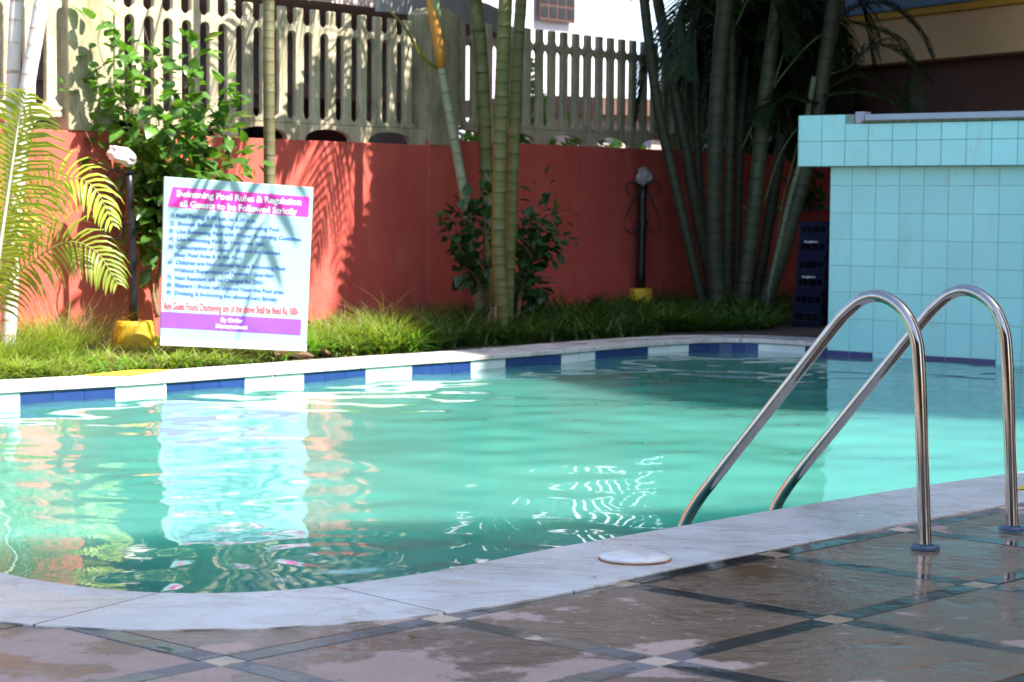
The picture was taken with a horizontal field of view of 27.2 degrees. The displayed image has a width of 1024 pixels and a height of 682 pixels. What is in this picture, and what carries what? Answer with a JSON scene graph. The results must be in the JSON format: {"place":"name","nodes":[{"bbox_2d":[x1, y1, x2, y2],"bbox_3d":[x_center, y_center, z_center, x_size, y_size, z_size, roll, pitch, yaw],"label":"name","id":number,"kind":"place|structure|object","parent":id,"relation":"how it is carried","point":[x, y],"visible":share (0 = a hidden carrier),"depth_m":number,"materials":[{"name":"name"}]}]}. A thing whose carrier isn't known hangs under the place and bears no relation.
{"place":"outdoors","nodes":[
{"label":"outdoors","id":0,"kind":"place"},
{"bbox_2d":[0,342,827,405],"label":"pool wall","id":1,"kind":"structure","parent":0,"point":[15,398],"depth_m":13.59,"materials":[{"name":"tile"}]},
{"bbox_2d":[55,305,791,376],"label":"ground","id":2,"kind":"structure","parent":0,"point":[464,347],"depth_m":15.57,"materials":[{"name":"soil"}]},
{"bbox_2d":[1,0,23,314],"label":"palm tree","id":3,"kind":"object","parent":2,"relation":"on","point":[14,42],"visible":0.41,"depth_m":13.48,"materials":[{"name":"plant"}]},
{"bbox_2d":[0,0,49,349],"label":"palm tree","id":4,"kind":"object","parent":2,"relation":"on","point":[33,47],"visible":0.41,"depth_m":13.38,"materials":[{"name":"plant"}]},
{"bbox_2d":[0,83,130,323],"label":"palm","id":5,"kind":"object","parent":2,"relation":"on","point":[11,251],"visible":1,"depth_m":12.84,"materials":[{"name":"green plant"}]},
{"bbox_2d":[0,280,153,355],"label":"grass stalks","id":6,"kind":"object","parent":2,"relation":"on","point":[99,343],"depth_m":14.22,"materials":[{"name":"plant"}]},
{"bbox_2d":[0,305,157,364],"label":"tall grass","id":7,"kind":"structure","parent":2,"relation":"on","point":[35,346],"depth_m":13.59,"materials":[{"name":"plant"}]},
{"bbox_2d":[103,145,156,351],"bbox_3d":[-2.567,-0.612,14.341,0.310,1.423,0.309,-3,5,-45],"label":"lamp post","id":8,"kind":"object","parent":2,"relation":"on","point":[139,332],"visible":0.88,"depth_m":14.30,"materials":[{"name":"black metal"}]},
{"bbox_2d":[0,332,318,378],"bbox_3d":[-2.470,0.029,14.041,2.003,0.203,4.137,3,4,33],"label":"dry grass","id":9,"kind":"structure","parent":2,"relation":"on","point":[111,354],"depth_m":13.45,"materials":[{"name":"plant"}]},
{"bbox_2d":[0,333,324,379],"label":"grass","id":10,"kind":"structure","parent":2,"relation":"on","point":[187,358],"depth_m":13.34,"materials":[{"name":"green plant"}]},
{"bbox_2d":[60,5,273,317],"bbox_3d":[-2.461,-1.249,14.869,1.533,2.170,1.186,0,4,0],"label":"shrub","id":11,"kind":"object","parent":2,"relation":"on","point":[153,169],"visible":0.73,"depth_m":14.62,"materials":[{"name":"green plant"}]},
{"bbox_2d":[159,177,312,351],"bbox_3d":[-1.790,-0.494,13.787,1.073,1.141,0.158,-1,4,-24],"label":"rules sign","id":12,"kind":"object","parent":2,"relation":"on","point":[235,266],"visible":1,"depth_m":13.77,"materials":[{"name":"white plastic"}]},
{"bbox_2d":[0,0,497,143],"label":"grey house","id":13,"kind":"structure","parent":2,"relation":"on","point":[401,10],"depth_m":19.27,"materials":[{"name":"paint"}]},
{"bbox_2d":[243,108,281,138],"bbox_3d":[-2.327,-1.721,19.733,0.046,0.900,0.500,3,5,37],"label":"window","id":14,"kind":"structure","parent":13,"relation":"in","point":[255,131],"depth_m":19.62,"materials":[{"name":"glass"}]},
{"bbox_2d":[263,0,274,184],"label":"palm tree","id":15,"kind":"object","parent":2,"relation":"on","point":[268,91],"visible":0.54,"depth_m":15.23,"materials":[{"name":"beige plant"}]},
{"bbox_2d":[274,351,288,356],"bbox_3d":[-1.565,0.092,14.173,0.043,0.073,0.258,2,4,25],"label":"palm husk","id":16,"kind":"object","parent":2,"relation":"on","point":[277,352],"visible":0.47,"depth_m":14.15,"materials":[{"name":"beige plant"}]},
{"bbox_2d":[287,352,313,359],"bbox_3d":[-1.405,0.099,14.030,0.181,0.055,0.044,0,4,0],"label":"palm husk","id":17,"kind":"object","parent":2,"relation":"on","point":[301,355],"visible":0.98,"depth_m":14.02,"materials":[{"name":"beige plant"}]},
{"bbox_2d":[318,348,333,355],"bbox_3d":[-1.311,0.073,14.448,0.201,0.058,0.044,2,4,20],"label":"palm husk","id":18,"kind":"object","parent":2,"relation":"on","point":[326,353],"visible":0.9,"depth_m":14.42,"materials":[{"name":"beige plant"}]},
{"bbox_2d":[302,308,464,358],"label":"broad weeds","id":19,"kind":"object","parent":2,"relation":"on","point":[439,346],"visible":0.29,"depth_m":14.90,"materials":[{"name":"green plant"}]},
{"bbox_2d":[305,295,477,358],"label":"weeds","id":20,"kind":"object","parent":2,"relation":"on","point":[378,328],"visible":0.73,"depth_m":15.07,"materials":[{"name":"green plant"}]},
{"bbox_2d":[309,287,493,335],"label":"weed stalks","id":21,"kind":"object","parent":2,"relation":"on","point":[400,311],"visible":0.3,"depth_m":16.08,"materials":[{"name":"green plant"}]},
{"bbox_2d":[0,128,830,344],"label":"garden wall","id":22,"kind":"structure","parent":2,"relation":"on","point":[376,229],"depth_m":17.53,"materials":[{"name":"red paint"}]},
{"bbox_2d":[0,0,62,126],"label":"fence panel","id":23,"kind":"object","parent":22,"relation":"on","point":[50,67],"visible":0.44,"depth_m":14.43,"materials":[{"name":"concrete"}]},
{"bbox_2d":[51,0,113,131],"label":"fence pillar","id":24,"kind":"structure","parent":22,"relation":"on","point":[77,33],"depth_m":14.61,"materials":[{"name":"concrete"}]},
{"bbox_2d":[113,0,425,144],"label":"fence panel","id":25,"kind":"object","parent":22,"relation":"on","point":[297,125],"visible":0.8,"depth_m":16.39,"materials":[{"name":"concrete"}]},
{"bbox_2d":[408,8,459,145],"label":"fence pillar","id":26,"kind":"structure","parent":22,"relation":"on","point":[427,112],"depth_m":17.68,"materials":[{"name":"concrete"}]},
{"bbox_2d":[459,20,679,149],"bbox_3d":[0.670,-2.301,19.451,0.046,1.020,3.820,3,5,37],"label":"fence panel","id":27,"kind":"object","parent":22,"relation":"on","point":[539,132],"visible":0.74,"depth_m":19.30,"materials":[{"name":"concrete"}]},
{"bbox_2d":[668,37,702,150],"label":"fence pillar","id":28,"kind":"structure","parent":22,"relation":"on","point":[687,91],"depth_m":20.75,"materials":[{"name":"concrete"}]},
{"bbox_2d":[733,206,829,209],"bbox_3d":[3.177,-1.421,22.652,0.034,0.041,3.100,3,5,37],"label":"wall pipe","id":29,"kind":"object","parent":22,"relation":"attached to","point":[805,208],"depth_m":22.57,"materials":[{"name":"metal"}]},
{"bbox_2d":[388,0,484,316],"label":"palm tree","id":30,"kind":"object","parent":2,"relation":"on","point":[433,7],"visible":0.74,"depth_m":17.18,"materials":[{"name":"green plant"}]},
{"bbox_2d":[436,169,491,317],"bbox_3d":[-0.334,-0.772,17.077,0.553,1.250,0.559,0,4,0],"label":"shrub","id":31,"kind":"object","parent":2,"relation":"on","point":[463,256],"visible":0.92,"depth_m":17.05,"materials":[{"name":"green plant"}]},
{"bbox_2d":[459,103,493,140],"bbox_3d":[-0.416,-1.472,22.437,0.659,2.181,1.167,0,4,0],"label":"hedge bush","id":32,"kind":"object","parent":2,"relation":"on","point":[467,136],"visible":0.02,"depth_m":22.19,"materials":[{"name":"green plant"}]},
{"bbox_2d":[469,0,494,311],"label":"palm tree","id":33,"kind":"object","parent":2,"relation":"on","point":[482,86],"visible":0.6,"depth_m":17.77,"materials":[{"name":"green plant"}]},
{"bbox_2d":[459,0,514,140],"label":"building","id":34,"kind":"structure","parent":2,"relation":"on","point":[494,3],"depth_m":29.81,"materials":[{"name":"paint"}]},
{"bbox_2d":[487,0,511,334],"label":"palm tree","id":35,"kind":"object","parent":2,"relation":"on","point":[498,217],"visible":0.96,"depth_m":16.30,"materials":[{"name":"green plant"}]},
{"bbox_2d":[492,0,526,327],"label":"palm tree","id":36,"kind":"object","parent":2,"relation":"on","point":[512,181],"visible":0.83,"depth_m":16.50,"materials":[{"name":"green plant"}]},
{"bbox_2d":[0,335,1023,630],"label":"pool coping","id":37,"kind":"object","parent":2,"relation":"on","point":[546,573],"visible":0.89,"depth_m":6.02,"materials":[{"name":"stone"}]},
{"bbox_2d":[598,549,671,564],"bbox_3d":[0.355,0.621,6.120,0.213,0.022,0.213,0,4,0],"label":"skimmer lid","id":38,"kind":"object","parent":37,"relation":"on","point":[634,557],"visible":1,"depth_m":6.06,"materials":[{"name":"white plastic"}]},
{"bbox_2d":[507,58,558,144],"bbox_3d":[0.168,-1.788,23.430,0.700,2.691,1.198,0,4,0],"label":"hedge bush","id":39,"kind":"object","parent":2,"relation":"on","point":[523,139],"visible":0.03,"depth_m":23.14,"materials":[{"name":"green plant"}]},
{"bbox_2d":[514,165,580,320],"bbox_3d":[0.228,-0.767,16.978,0.666,1.304,0.741,0,4,0],"label":"shrub","id":40,"kind":"object","parent":2,"relation":"on","point":[526,278],"visible":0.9,"depth_m":16.87,"materials":[{"name":"green plant"}]},
{"bbox_2d":[465,95,660,149],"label":"wall","id":41,"kind":"structure","parent":2,"relation":"on","point":[653,144],"depth_m":27.70,"materials":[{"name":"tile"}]},
{"bbox_2d":[543,96,611,146],"bbox_3d":[0.685,-1.521,22.950,0.952,2.228,1.227,0,4,0],"label":"hedge bush","id":42,"kind":"object","parent":2,"relation":"on","point":[553,141],"visible":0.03,"depth_m":22.64,"materials":[{"name":"green plant"}]},
{"bbox_2d":[525,0,630,97],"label":"white house","id":43,"kind":"structure","parent":2,"relation":"on","point":[605,20],"depth_m":31.86,"materials":[{"name":"paint"}]},
{"bbox_2d":[538,0,574,23],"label":"window","id":44,"kind":"structure","parent":43,"relation":"in","point":[563,11],"depth_m":31.23,"materials":[{"name":"brown wood"}]},
{"bbox_2d":[368,283,818,348],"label":"border plants","id":45,"kind":"object","parent":2,"relation":"on","point":[620,318],"visible":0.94,"depth_m":17.16,"materials":[{"name":"green plant"}]},
{"bbox_2d":[604,138,650,148],"bbox_3d":[1.479,-1.422,23.941,1.120,1.916,1.225,0,4,0],"label":"hedge bush","id":46,"kind":"object","parent":2,"relation":"on","point":[617,143],"depth_m":23.81,"materials":[{"name":"green plant"}]},
{"bbox_2d":[625,166,660,305],"bbox_3d":[1.222,-0.945,19.980,0.269,1.412,0.269,-3,5,-45],"label":"lamp post","id":47,"kind":"object","parent":2,"relation":"on","point":[643,178],"visible":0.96,"depth_m":19.94,"materials":[{"name":"black metal"}]},
{"bbox_2d":[630,0,688,98],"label":"pale blue house","id":48,"kind":"structure","parent":2,"relation":"on","point":[636,32],"depth_m":33.38,"materials":[{"name":"paint"}]},
{"bbox_2d":[639,0,707,305],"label":"palm tree","id":49,"kind":"object","parent":2,"relation":"on","point":[674,180],"visible":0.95,"depth_m":19.29,"materials":[{"name":"green plant"}]},
{"bbox_2d":[652,0,708,297],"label":"palm tree","id":50,"kind":"object","parent":2,"relation":"on","point":[687,159],"visible":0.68,"depth_m":19.59,"materials":[{"name":"green plant"}]},
{"bbox_2d":[630,0,736,299],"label":"palm tree","id":51,"kind":"object","parent":2,"relation":"on","point":[729,173],"visible":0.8,"depth_m":19.80,"materials":[{"name":"green plant"}]},
{"bbox_2d":[690,0,708,303],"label":"palm tree","id":52,"kind":"object","parent":2,"relation":"on","point":[696,130],"visible":0.4,"depth_m":19.98,"materials":[{"name":"green plant"}]},
{"bbox_2d":[732,0,752,300],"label":"palm tree","id":53,"kind":"object","parent":2,"relation":"on","point":[739,163],"visible":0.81,"depth_m":20.30,"materials":[{"name":"green plant"}]},
{"bbox_2d":[626,0,884,305],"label":"palm tree","id":54,"kind":"object","parent":2,"relation":"on","point":[682,63],"visible":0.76,"depth_m":19.47,"materials":[{"name":"green plant"}]},
{"bbox_2d":[735,0,784,307],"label":"palm tree","id":55,"kind":"object","parent":2,"relation":"on","point":[755,189],"visible":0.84,"depth_m":19.38,"materials":[{"name":"green plant"}]},
{"bbox_2d":[700,0,832,211],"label":"dark tree","id":56,"kind":"object","parent":2,"relation":"on","point":[790,151],"visible":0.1,"depth_m":22.49,"materials":[{"name":"green plant"}]},
{"bbox_2d":[603,0,935,250],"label":"palm tree","id":57,"kind":"object","parent":2,"relation":"on","point":[792,96],"visible":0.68,"depth_m":19.43,"materials":[{"name":"green plant"}]},
{"bbox_2d":[751,0,802,299],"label":"palm tree","id":58,"kind":"object","parent":2,"relation":"on","point":[766,237],"visible":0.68,"depth_m":20.21,"materials":[{"name":"green plant"}]},
{"bbox_2d":[766,76,816,308],"bbox_3d":[2.520,-1.269,19.207,0.463,2.263,0.052,0,4,0],"label":"palm tree","id":59,"kind":"object","parent":2,"relation":"on","point":[794,180],"visible":0.74,"depth_m":19.19,"materials":[{"name":"green plant"}]},
{"bbox_2d":[757,0,840,306],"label":"palm tree","id":60,"kind":"object","parent":2,"relation":"on","point":[827,43],"visible":0.76,"depth_m":19.17,"materials":[{"name":"green plant"}]},
{"bbox_2d":[775,0,1023,114],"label":"hotel building","id":61,"kind":"structure","parent":2,"relation":"on","point":[976,64],"depth_m":21.05,"materials":[{"name":"brown paint"}]},
{"bbox_2d":[798,111,1023,365],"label":"tiled wall","id":62,"kind":"structure","parent":2,"relation":"on","point":[926,209],"depth_m":15.21,"materials":[{"name":"tile"}]},
{"bbox_2d":[0,351,1023,592],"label":"water","id":63,"kind":"structure","parent":0,"point":[291,486],"depth_m":9.18,"materials":[{"name":"teal liquid"}]},
{"bbox_2d":[0,503,1023,681],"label":"pool deck","id":64,"kind":"structure","parent":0,"point":[885,605],"depth_m":5.05,"materials":[{"name":"grey stone"}]},
{"bbox_2d":[156,646,172,650],"bbox_3d":[-0.799,0.706,4.853,0.052,0.006,0.021,2,4,27],"label":"fallen leaf","id":65,"kind":"object","parent":64,"relation":"on","point":[167,648],"visible":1,"depth_m":4.86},
{"bbox_2d":[678,284,1023,550],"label":"pool ladder","id":66,"kind":"object","parent":64,"relation":"attached to","point":[912,335],"visible":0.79,"depth_m":6.70,"materials":[{"name":"silver metal"}]},
{"bbox_2d":[661,319,826,336],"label":"pavement","id":67,"kind":"structure","parent":0,"point":[788,329],"depth_m":17.26,"materials":[{"name":"grey concrete"}]},
{"bbox_2d":[792,309,825,326],"bbox_3d":[2.551,-0.203,18.129,0.249,0.148,0.300,2,4,18],"label":"drinks crate","id":68,"kind":"object","parent":67,"relation":"on","point":[802,315],"visible":0.94,"depth_m":18.01,"materials":[{"name":"plastic"}]},
{"bbox_2d":[793,291,826,309],"bbox_3d":[2.564,-0.352,18.116,0.249,0.148,0.300,2,4,18],"label":"drinks crate","id":69,"kind":"object","parent":68,"relation":"on","point":[816,300],"visible":0.94,"depth_m":17.99,"materials":[{"name":"plastic"}]},
{"bbox_2d":[796,274,828,291],"bbox_3d":[2.582,-0.501,18.100,0.249,0.148,0.302,2,4,18],"label":"drinks crate","id":70,"kind":"object","parent":69,"relation":"on","point":[812,282],"visible":0.97,"depth_m":17.98,"materials":[{"name":"plastic"}]},
{"bbox_2d":[797,256,828,273],"bbox_3d":[2.588,-0.650,18.090,0.249,0.148,0.300,2,4,18],"label":"drinks crate","id":71,"kind":"object","parent":70,"relation":"on","point":[811,265],"visible":0.93,"depth_m":17.96,"materials":[{"name":"plastic"}]},
{"bbox_2d":[798,239,829,256],"bbox_3d":[2.598,-0.799,18.076,0.249,0.148,0.302,2,4,18],"label":"drinks crate","id":72,"kind":"object","parent":71,"relation":"on","point":[813,247],"visible":0.94,"depth_m":17.95,"materials":[{"name":"plastic"}]},
{"bbox_2d":[799,221,829,238],"bbox_3d":[2.604,-0.948,18.065,0.249,0.148,0.300,2,4,18],"label":"drinks crate","id":73,"kind":"object","parent":72,"relation":"on","point":[814,229],"visible":0.95,"depth_m":17.94,"materials":[{"name":"plastic"}]},
{"bbox_2d":[822,308,827,324],"bbox_3d":[2.811,-0.217,18.369,0.249,0.148,0.300,2,4,18],"label":"drinks crate","id":74,"kind":"object","parent":67,"relation":"on","point":[826,319],"visible":0.12,"depth_m":18.25,"materials":[{"name":"blue plastic"}]}
]}

